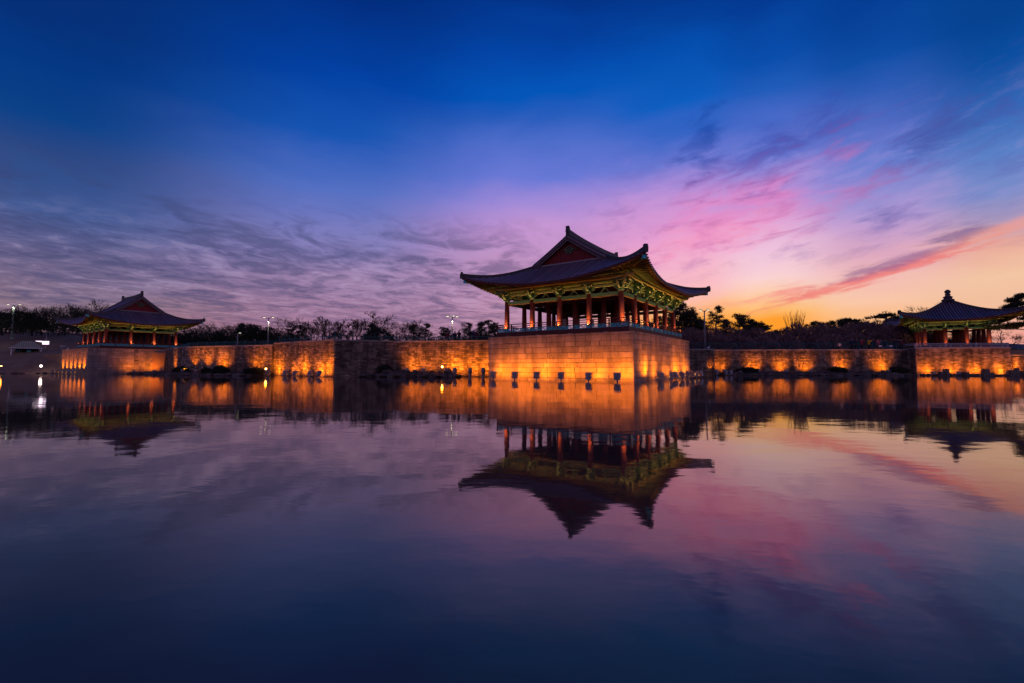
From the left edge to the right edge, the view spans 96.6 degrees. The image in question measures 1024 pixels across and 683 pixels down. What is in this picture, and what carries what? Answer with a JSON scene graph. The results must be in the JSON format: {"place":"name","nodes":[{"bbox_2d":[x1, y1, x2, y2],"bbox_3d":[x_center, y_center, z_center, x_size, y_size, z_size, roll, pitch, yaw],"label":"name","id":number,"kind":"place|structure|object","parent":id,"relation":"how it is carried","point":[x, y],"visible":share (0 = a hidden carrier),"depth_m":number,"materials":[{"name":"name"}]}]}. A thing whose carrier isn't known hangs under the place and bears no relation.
{"place":"outdoors","nodes":[
{"label":"outdoors","id":0,"kind":"place"},
{"bbox_2d":[0,351,61,373],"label":"grass bank","id":1,"kind":"structure","parent":0,"point":[27,362],"depth_m":89.36,"materials":[{"name":"plant"}]},
{"bbox_2d":[9,341,43,354],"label":"kiosk","id":2,"kind":"object","parent":1,"relation":"on","point":[27,346],"visible":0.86,"depth_m":93.59,"materials":[{"name":"stone"}]},
{"bbox_2d":[38,335,49,350],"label":"lit sign","id":3,"kind":"object","parent":1,"relation":"on","point":[46,342],"visible":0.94,"depth_m":100.03,"materials":[{"name":"white paint"}]},
{"bbox_2d":[0,332,209,350],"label":"hill","id":4,"kind":"structure","parent":0,"point":[69,341],"depth_m":125.67,"materials":[{"name":"black plant"}]},
{"bbox_2d":[7,304,20,340],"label":"street lamp","id":5,"kind":"object","parent":4,"relation":"on","point":[12,338],"visible":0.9,"depth_m":118.23,"materials":[{"name":"metal"}]},
{"bbox_2d":[64,298,108,314],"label":"bare tree","id":6,"kind":"object","parent":4,"relation":"on","point":[94,308],"visible":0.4,"depth_m":163.24,"materials":[{"name":"brown plant"}]},
{"bbox_2d":[186,323,219,344],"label":"bare tree","id":7,"kind":"object","parent":4,"relation":"on","point":[209,328],"visible":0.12,"depth_m":116.94,"materials":[{"name":"brown plant"}]},
{"bbox_2d":[208,327,229,341],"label":"bare tree","id":8,"kind":"object","parent":4,"relation":"on","point":[221,330],"visible":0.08,"depth_m":113.55,"materials":[{"name":"brown plant"}]},
{"bbox_2d":[127,371,262,375],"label":"shore","id":9,"kind":"structure","parent":0,"point":[183,373],"depth_m":68.86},
{"bbox_2d":[172,366,189,371],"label":"shrub","id":10,"kind":"object","parent":9,"relation":"on","point":[179,368],"visible":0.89,"depth_m":71.04,"materials":[{"name":"green plant"}]},
{"bbox_2d":[199,367,211,372],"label":"shrub","id":11,"kind":"object","parent":9,"relation":"on","point":[205,370],"visible":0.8,"depth_m":66.95,"materials":[{"name":"green plant"}]},
{"bbox_2d":[210,365,230,373],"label":"shrub","id":12,"kind":"object","parent":9,"relation":"on","point":[219,369],"visible":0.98,"depth_m":66.15,"materials":[{"name":"green plant"}]},
{"bbox_2d":[239,357,255,368],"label":"bare tree","id":13,"kind":"object","parent":9,"relation":"on","point":[246,363],"visible":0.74,"depth_m":66.41,"materials":[{"name":"brown plant"}]},
{"bbox_2d":[242,367,263,374],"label":"shrub","id":14,"kind":"object","parent":9,"relation":"on","point":[254,370],"visible":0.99,"depth_m":65.09,"materials":[{"name":"green plant"}]},
{"bbox_2d":[375,371,460,376],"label":"shore","id":15,"kind":"structure","parent":0,"point":[421,372],"depth_m":58.27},
{"bbox_2d":[374,363,393,372],"bbox_3d":[-17.006,3.679,60.616,2.643,1.661,2.689,0,-3,0],"label":"shrub","id":16,"kind":"object","parent":15,"relation":"on","point":[383,367],"visible":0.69,"depth_m":60.06,"materials":[{"name":"green plant"}]},
{"bbox_2d":[390,372,397,376],"bbox_3d":[-14.863,4.253,57.076,1.646,0.791,1.180,-3,-4,43],"label":"rock","id":17,"kind":"object","parent":15,"relation":"on","point":[393,374],"visible":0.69,"depth_m":56.52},
{"bbox_2d":[400,372,409,376],"bbox_3d":[-13.362,4.251,57.117,1.236,0.771,1.248,0,-3,0],"label":"rock","id":18,"kind":"object","parent":15,"relation":"on","point":[405,374],"visible":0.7,"depth_m":56.67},
{"bbox_2d":[0,373,1023,682],"bbox_3d":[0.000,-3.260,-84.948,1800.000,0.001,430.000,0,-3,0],"label":"pond water","id":19,"kind":"structure","parent":0,"point":[472,529],"depth_m":3.79,"materials":[{"name":"blue liquid"}]},
{"bbox_2d":[481,368,484,376],"bbox_3d":[-3.563,4.329,56.388,0.540,2.180,0.540,-1,-3,12],"label":"lamp post","id":20,"kind":"object","parent":19,"relation":"in","point":[483,371],"visible":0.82,"depth_m":56.24,"materials":[{"name":"metal"}]},
{"bbox_2d":[490,371,496,379],"bbox_3d":[-1.891,3.959,46.438,0.553,1.838,0.558,-2,-4,35],"label":"floodlight","id":21,"kind":"object","parent":19,"relation":"in","point":[493,374],"visible":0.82,"depth_m":46.31,"materials":[{"name":"metal"}]},
{"bbox_2d":[512,371,517,379],"bbox_3d":[0.320,3.869,44.911,0.553,1.852,0.554,-2,-4,35],"label":"floodlight","id":22,"kind":"object","parent":19,"relation":"in","point":[514,374],"visible":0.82,"depth_m":44.75,"materials":[{"name":"metal"}]},
{"bbox_2d":[534,372,539,380],"bbox_3d":[2.359,3.801,43.505,0.554,1.836,0.561,-2,-4,35],"label":"floodlight","id":23,"kind":"object","parent":19,"relation":"in","point":[536,375],"visible":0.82,"depth_m":43.33,"materials":[{"name":"metal"}]},
{"bbox_2d":[558,372,563,380],"bbox_3d":[4.517,3.714,42.014,0.552,1.848,0.552,-2,-4,35],"label":"floodlight","id":24,"kind":"object","parent":19,"relation":"in","point":[561,375],"visible":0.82,"depth_m":41.85,"materials":[{"name":"metal"}]},
{"bbox_2d":[488,331,689,381],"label":"stone platform","id":25,"kind":"structure","parent":19,"relation":"in","point":[633,356],"depth_m":44.16,"materials":[{"name":"stone"}]},
{"bbox_2d":[460,226,710,339],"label":"pavilion","id":26,"kind":"structure","parent":25,"relation":"on","point":[573,275],"depth_m":47.16,"materials":[{"name":"tile"}]},
{"bbox_2d":[585,372,592,381],"bbox_3d":[6.803,3.631,40.438,0.551,1.841,0.550,-2,-4,30],"label":"floodlight","id":27,"kind":"object","parent":19,"relation":"in","point":[588,376],"visible":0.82,"depth_m":40.29,"materials":[{"name":"metal"}]},
{"bbox_2d":[613,372,620,381],"bbox_3d":[8.978,3.545,38.941,0.564,1.852,0.577,-2,-4,35],"label":"floodlight","id":28,"kind":"object","parent":19,"relation":"in","point":[617,376],"visible":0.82,"depth_m":38.77,"materials":[{"name":"metal"}]},
{"bbox_2d":[657,372,663,380],"bbox_3d":[13.587,3.695,41.722,0.551,1.854,0.544,2,-4,-38],"label":"floodlight","id":29,"kind":"object","parent":19,"relation":"in","point":[660,375],"visible":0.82,"depth_m":41.59,"materials":[{"name":"metal"}]},
{"bbox_2d":[673,371,678,379],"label":"floodlight","id":30,"kind":"object","parent":19,"relation":"in","point":[675,374],"visible":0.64,"depth_m":45.97,"materials":[{"name":"metal"}]},
{"bbox_2d":[677,371,684,378],"bbox_3d":[17.555,3.993,47.264,0.648,1.861,0.556,-3,-4,42],"label":"floodlight","id":31,"kind":"object","parent":19,"relation":"in","point":[682,374],"visible":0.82,"depth_m":47.10,"materials":[{"name":"metal"}]},
{"bbox_2d":[0,0,1023,344],"label":"sky","id":32,"kind":"structure","parent":0,"point":[229,162],"materials":[{"name":"blue"}]},
{"bbox_2d":[44,350,1023,370],"bbox_3d":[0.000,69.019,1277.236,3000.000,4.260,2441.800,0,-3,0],"label":"ground","id":33,"kind":"structure","parent":0,"point":[157,360],"depth_m":84.27,"materials":[{"name":"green plant"}]},
{"bbox_2d":[61,348,164,373],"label":"stone platform","id":34,"kind":"structure","parent":33,"relation":"on","point":[100,361],"depth_m":79.95,"materials":[{"name":"stone"}]},
{"bbox_2d":[54,291,204,349],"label":"pavilion","id":35,"kind":"structure","parent":34,"relation":"on","point":[140,315],"depth_m":84.54,"materials":[{"name":"tile"}]},
{"bbox_2d":[164,345,274,375],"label":"stone wall","id":36,"kind":"structure","parent":33,"relation":"on","point":[192,358],"depth_m":70.16,"materials":[{"name":"stone"}]},
{"bbox_2d":[178,340,276,346],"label":"fence","id":37,"kind":"object","parent":36,"relation":"on","point":[188,344],"visible":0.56,"depth_m":71.70,"materials":[{"name":"teal paint"}]},
{"bbox_2d":[218,322,246,334],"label":"bare tree","id":38,"kind":"object","parent":33,"relation":"on","point":[229,326],"visible":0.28,"depth_m":120.28,"materials":[{"name":"brown plant"}]},
{"bbox_2d":[235,323,245,344],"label":"pine tree","id":39,"kind":"object","parent":33,"relation":"on","point":[241,329],"visible":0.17,"depth_m":111.81,"materials":[{"name":"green plant"}]},
{"bbox_2d":[0,306,496,346],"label":"undergrowth","id":40,"kind":"object","parent":33,"relation":"on","point":[26,318],"visible":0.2,"depth_m":112.07,"materials":[{"name":"black plant"}]},
{"bbox_2d":[244,323,259,344],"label":"pine tree","id":41,"kind":"object","parent":33,"relation":"on","point":[249,325],"visible":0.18,"depth_m":107.46,"materials":[{"name":"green plant"}]},
{"bbox_2d":[263,317,273,344],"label":"street lamp","id":42,"kind":"object","parent":33,"relation":"on","point":[268,329],"visible":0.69,"depth_m":80.68,"materials":[{"name":"metal"}]},
{"bbox_2d":[260,327,277,344],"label":"pine tree","id":43,"kind":"object","parent":33,"relation":"on","point":[271,328],"visible":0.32,"depth_m":104.69,"materials":[{"name":"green plant"}]},
{"bbox_2d":[251,316,317,334],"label":"bare tree","id":44,"kind":"object","parent":33,"relation":"on","point":[277,323],"visible":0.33,"depth_m":109.47,"materials":[{"name":"brown plant"}]},
{"bbox_2d":[282,324,303,341],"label":"pine tree","id":45,"kind":"object","parent":33,"relation":"on","point":[296,326],"visible":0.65,"depth_m":101.51,"materials":[{"name":"green plant"}]},
{"bbox_2d":[290,325,310,340],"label":"pine tree","id":46,"kind":"object","parent":33,"relation":"on","point":[301,334],"visible":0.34,"depth_m":105.70,"materials":[{"name":"green plant"}]},
{"bbox_2d":[292,319,335,340],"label":"bare tree","id":47,"kind":"object","parent":33,"relation":"on","point":[311,329],"visible":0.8,"depth_m":105.43,"materials":[{"name":"brown plant"}]},
{"bbox_2d":[310,316,342,339],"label":"bare tree","id":48,"kind":"object","parent":33,"relation":"on","point":[325,323],"visible":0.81,"depth_m":106.83,"materials":[{"name":"brown plant"}]},
{"bbox_2d":[273,339,393,376],"bbox_3d":[-26.189,2.571,62.317,19.991,5.333,5.684,-1,-3,17],"label":"stone bastion","id":49,"kind":"object","parent":33,"relation":"on","point":[340,358],"visible":0.84,"depth_m":60.51,"materials":[{"name":"stone"}]},
{"bbox_2d":[279,332,396,342],"bbox_3d":[-26.126,-0.093,63.758,19.941,2.010,4.594,-1,-3,16],"label":"fence","id":50,"kind":"object","parent":49,"relation":"on","point":[311,337],"visible":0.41,"depth_m":62.70,"materials":[{"name":"metal"}]},
{"bbox_2d":[328,318,350,338],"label":"bare tree","id":51,"kind":"object","parent":33,"relation":"on","point":[340,325],"visible":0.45,"depth_m":113.49,"materials":[{"name":"brown plant"}]},
{"bbox_2d":[323,318,369,339],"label":"bare tree","id":52,"kind":"object","parent":33,"relation":"on","point":[342,334],"visible":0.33,"depth_m":105.59,"materials":[{"name":"brown plant"}]},
{"bbox_2d":[340,319,366,339],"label":"bare tree","id":53,"kind":"object","parent":33,"relation":"on","point":[348,325],"visible":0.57,"depth_m":105.73,"materials":[{"name":"brown plant"}]},
{"bbox_2d":[342,310,396,339],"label":"bare tree","id":54,"kind":"object","parent":33,"relation":"on","point":[365,323],"visible":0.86,"depth_m":100.75,"materials":[{"name":"brown plant"}]},
{"bbox_2d":[366,323,375,339],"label":"pine tree","id":55,"kind":"object","parent":33,"relation":"on","point":[371,325],"visible":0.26,"depth_m":97.92,"materials":[{"name":"green plant"}]},
{"bbox_2d":[359,326,395,340],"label":"shrub","id":56,"kind":"object","parent":33,"relation":"on","point":[378,331],"visible":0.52,"depth_m":70.69,"materials":[{"name":"green plant"}]},
{"bbox_2d":[380,324,411,340],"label":"bare tree","id":57,"kind":"object","parent":33,"relation":"on","point":[396,331],"visible":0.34,"depth_m":107.87,"materials":[{"name":"brown plant"}]},
{"bbox_2d":[405,323,419,340],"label":"pine tree","id":58,"kind":"object","parent":33,"relation":"on","point":[412,328],"visible":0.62,"depth_m":96.80,"materials":[{"name":"green plant"}]},
{"bbox_2d":[394,319,432,340],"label":"bare tree","id":59,"kind":"object","parent":33,"relation":"on","point":[406,325],"visible":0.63,"depth_m":98.90,"materials":[{"name":"brown plant"}]},
{"bbox_2d":[398,326,434,340],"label":"bare tree","id":60,"kind":"object","parent":33,"relation":"on","point":[412,334],"visible":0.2,"depth_m":107.34,"materials":[{"name":"brown plant"}]},
{"bbox_2d":[412,323,436,340],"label":"pine tree","id":61,"kind":"object","parent":33,"relation":"on","point":[424,330],"visible":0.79,"depth_m":96.04,"materials":[{"name":"green plant"}]},
{"bbox_2d":[393,340,488,376],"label":"stone wall","id":62,"kind":"structure","parent":33,"relation":"on","point":[462,356],"depth_m":60.02,"materials":[{"name":"stone"}]},
{"bbox_2d":[435,326,448,340],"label":"pine tree","id":63,"kind":"object","parent":33,"relation":"on","point":[443,330],"visible":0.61,"depth_m":99.99,"materials":[{"name":"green plant"}]},
{"bbox_2d":[397,335,496,340],"bbox_3d":[-6.128,-0.059,60.697,19.854,1.410,0.401,-1,-3,11],"label":"fence","id":64,"kind":"object","parent":33,"relation":"on","point":[417,337],"visible":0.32,"depth_m":61.33,"materials":[{"name":"metal"}]},
{"bbox_2d":[435,326,465,340],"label":"bare tree","id":65,"kind":"object","parent":33,"relation":"on","point":[449,332],"visible":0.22,"depth_m":101.83,"materials":[{"name":"brown plant"}]},
{"bbox_2d":[446,315,457,339],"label":"street lamp","id":66,"kind":"object","parent":33,"relation":"on","point":[452,323],"visible":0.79,"depth_m":72.13,"materials":[{"name":"metal"}]},
{"bbox_2d":[443,320,475,339],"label":"bare tree","id":67,"kind":"object","parent":33,"relation":"on","point":[463,325],"visible":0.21,"depth_m":106.21,"materials":[{"name":"brown plant"}]},
{"bbox_2d":[462,322,473,338],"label":"pine tree","id":68,"kind":"object","parent":33,"relation":"on","point":[467,329],"visible":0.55,"depth_m":99.82,"materials":[{"name":"green plant"}]},
{"bbox_2d":[475,321,487,335],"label":"pine tree","id":69,"kind":"object","parent":33,"relation":"on","point":[479,325],"visible":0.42,"depth_m":99.78,"materials":[{"name":"green plant"}]},
{"bbox_2d":[477,319,496,335],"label":"pine tree","id":70,"kind":"object","parent":33,"relation":"on","point":[491,329],"visible":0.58,"depth_m":96.98,"materials":[{"name":"green plant"}]},
{"bbox_2d":[491,322,500,335],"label":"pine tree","id":71,"kind":"object","parent":33,"relation":"on","point":[494,323],"visible":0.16,"depth_m":103.77,"materials":[{"name":"green plant"}]},
{"bbox_2d":[659,313,688,333],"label":"pine tree","id":72,"kind":"object","parent":33,"relation":"on","point":[669,316],"visible":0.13,"depth_m":93.51,"materials":[{"name":"green plant"}]},
{"bbox_2d":[667,305,690,333],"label":"pine tree","id":73,"kind":"object","parent":33,"relation":"on","point":[678,310],"visible":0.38,"depth_m":90.93,"materials":[{"name":"green plant"}]},
{"bbox_2d":[668,302,706,331],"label":"pine tree","id":74,"kind":"object","parent":33,"relation":"on","point":[684,304],"visible":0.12,"depth_m":94.12,"materials":[{"name":"green plant"}]},
{"bbox_2d":[675,310,707,331],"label":"pine tree","id":75,"kind":"object","parent":33,"relation":"on","point":[690,320],"visible":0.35,"depth_m":89.48,"materials":[{"name":"green plant"}]},
{"bbox_2d":[684,315,703,327],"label":"pine tree","id":76,"kind":"object","parent":33,"relation":"on","point":[697,318],"visible":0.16,"depth_m":91.59,"materials":[{"name":"green plant"}]},
{"bbox_2d":[690,322,706,333],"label":"pine tree","id":77,"kind":"object","parent":33,"relation":"on","point":[699,328],"visible":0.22,"depth_m":88.03,"materials":[{"name":"green plant"}]},
{"bbox_2d":[689,349,714,374],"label":"stone buttress","id":78,"kind":"structure","parent":33,"relation":"on","point":[702,360],"depth_m":69.27,"materials":[{"name":"stone"}]},
{"bbox_2d":[699,309,708,348],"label":"street lamp","id":79,"kind":"object","parent":33,"relation":"on","point":[704,328],"visible":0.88,"depth_m":77.09,"materials":[{"name":"metal"}]},
{"bbox_2d":[705,305,732,334],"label":"pine tree","id":80,"kind":"object","parent":33,"relation":"on","point":[717,321],"visible":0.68,"depth_m":90.27,"materials":[{"name":"green plant"}]},
{"bbox_2d":[728,312,750,332],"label":"pine tree","id":81,"kind":"object","parent":33,"relation":"on","point":[741,321],"visible":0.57,"depth_m":91.73,"materials":[{"name":"green plant"}]},
{"bbox_2d":[734,315,755,333],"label":"pine tree","id":82,"kind":"object","parent":33,"relation":"on","point":[746,326],"visible":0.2,"depth_m":94.03,"materials":[{"name":"green plant"}]},
{"bbox_2d":[748,318,758,327],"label":"pine tree","id":83,"kind":"object","parent":33,"relation":"on","point":[751,320],"visible":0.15,"depth_m":96.76,"materials":[{"name":"green plant"}]},
{"bbox_2d":[744,321,784,333],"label":"pine tree","id":84,"kind":"object","parent":33,"relation":"on","point":[761,325],"visible":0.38,"depth_m":93.63,"materials":[{"name":"green plant"}]},
{"bbox_2d":[689,342,899,349],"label":"fence","id":85,"kind":"object","parent":33,"relation":"on","point":[711,345],"visible":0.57,"depth_m":70.93,"materials":[{"name":"teal paint"}]},
{"bbox_2d":[783,311,805,332],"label":"bare tree","id":86,"kind":"object","parent":33,"relation":"on","point":[795,321],"visible":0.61,"depth_m":104.25,"materials":[{"name":"brown plant"}]},
{"bbox_2d":[714,349,907,374],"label":"stone wall","id":87,"kind":"structure","parent":33,"relation":"on","point":[806,360],"depth_m":69.98,"materials":[{"name":"stone"}]},
{"bbox_2d":[809,321,823,331],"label":"pine tree","id":88,"kind":"object","parent":33,"relation":"on","point":[815,323],"visible":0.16,"depth_m":112.05,"materials":[{"name":"green plant"}]},
{"bbox_2d":[825,320,837,327],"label":"pine tree","id":89,"kind":"object","parent":33,"relation":"on","point":[830,323],"visible":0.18,"depth_m":112.34,"materials":[{"name":"green plant"}]},
{"bbox_2d":[679,317,995,348],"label":"thicket","id":90,"kind":"object","parent":33,"relation":"on","point":[759,337],"visible":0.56,"depth_m":80.34,"materials":[{"name":"plant"}]},
{"bbox_2d":[821,317,870,333],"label":"pine tree","id":91,"kind":"object","parent":33,"relation":"on","point":[842,322],"visible":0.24,"depth_m":105.06,"materials":[{"name":"green plant"}]},
{"bbox_2d":[851,311,899,331],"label":"pine tree","id":92,"kind":"object","parent":33,"relation":"on","point":[886,315],"visible":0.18,"depth_m":101.97,"materials":[{"name":"green plant"}]},
{"bbox_2d":[888,302,937,331],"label":"bare tree","id":93,"kind":"object","parent":33,"relation":"on","point":[911,309],"visible":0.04,"depth_m":91.47,"materials":[{"name":"brown plant"}]},
{"bbox_2d":[901,347,1010,375],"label":"stone terrace","id":94,"kind":"structure","parent":33,"relation":"on","point":[976,360],"depth_m":66.41,"materials":[{"name":"stone"}]},
{"bbox_2d":[879,343,1008,347],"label":"stone balustrade","id":95,"kind":"object","parent":94,"relation":"on","point":[991,344],"visible":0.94,"depth_m":66.76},
{"bbox_2d":[885,289,1023,346],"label":"pavilion","id":96,"kind":"structure","parent":94,"relation":"on","point":[958,320],"depth_m":71.00,"materials":[{"name":"tile"}]},
{"bbox_2d":[978,292,1023,330],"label":"pine tree","id":97,"kind":"object","parent":33,"relation":"on","point":[1015,301],"visible":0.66,"depth_m":66.78,"materials":[{"name":"green plant"}]},
{"bbox_2d":[991,328,1023,349],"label":"bare tree","id":98,"kind":"object","parent":33,"relation":"on","point":[1019,338],"visible":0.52,"depth_m":80.00,"materials":[{"name":"brown plant"}]},
{"bbox_2d":[1010,354,1023,370],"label":"stone wall","id":99,"kind":"structure","parent":33,"relation":"on","point":[1017,361],"depth_m":68.71,"materials":[{"name":"stone"}]},
{"bbox_2d":[717,371,912,375],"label":"shore","id":100,"kind":"structure","parent":0,"point":[780,373],"depth_m":67.24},
{"bbox_2d":[735,367,758,371],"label":"shrub","id":101,"kind":"object","parent":100,"relation":"on","point":[748,369],"visible":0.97,"depth_m":67.93,"materials":[{"name":"green plant"}]},
{"bbox_2d":[826,366,847,372],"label":"shrub","id":102,"kind":"object","parent":100,"relation":"on","point":[836,369],"visible":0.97,"depth_m":67.51,"materials":[{"name":"green plant"}]},
{"bbox_2d":[885,366,910,372],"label":"shrub","id":103,"kind":"object","parent":100,"relation":"on","point":[901,369],"visible":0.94,"depth_m":66.74,"materials":[{"name":"green plant"}]},
{"bbox_2d":[931,374,1006,375],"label":"shore","id":104,"kind":"structure","parent":0,"point":[966,375],"depth_m":64.73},
{"bbox_2d":[942,369,949,375],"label":"stone block","id":105,"kind":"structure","parent":104,"relation":"on","point":[947,371],"depth_m":64.85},
{"bbox_2d":[981,373,994,375],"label":"stone block","id":106,"kind":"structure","parent":104,"relation":"on","point":[989,374],"depth_m":64.07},
{"bbox_2d":[981,369,989,372],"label":"stone block","id":107,"kind":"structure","parent":106,"relation":"on","point":[985,370],"depth_m":64.31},
{"bbox_2d":[1007,370,1017,375],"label":"stone block","id":108,"kind":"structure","parent":104,"relation":"on","point":[1013,372],"depth_m":63.70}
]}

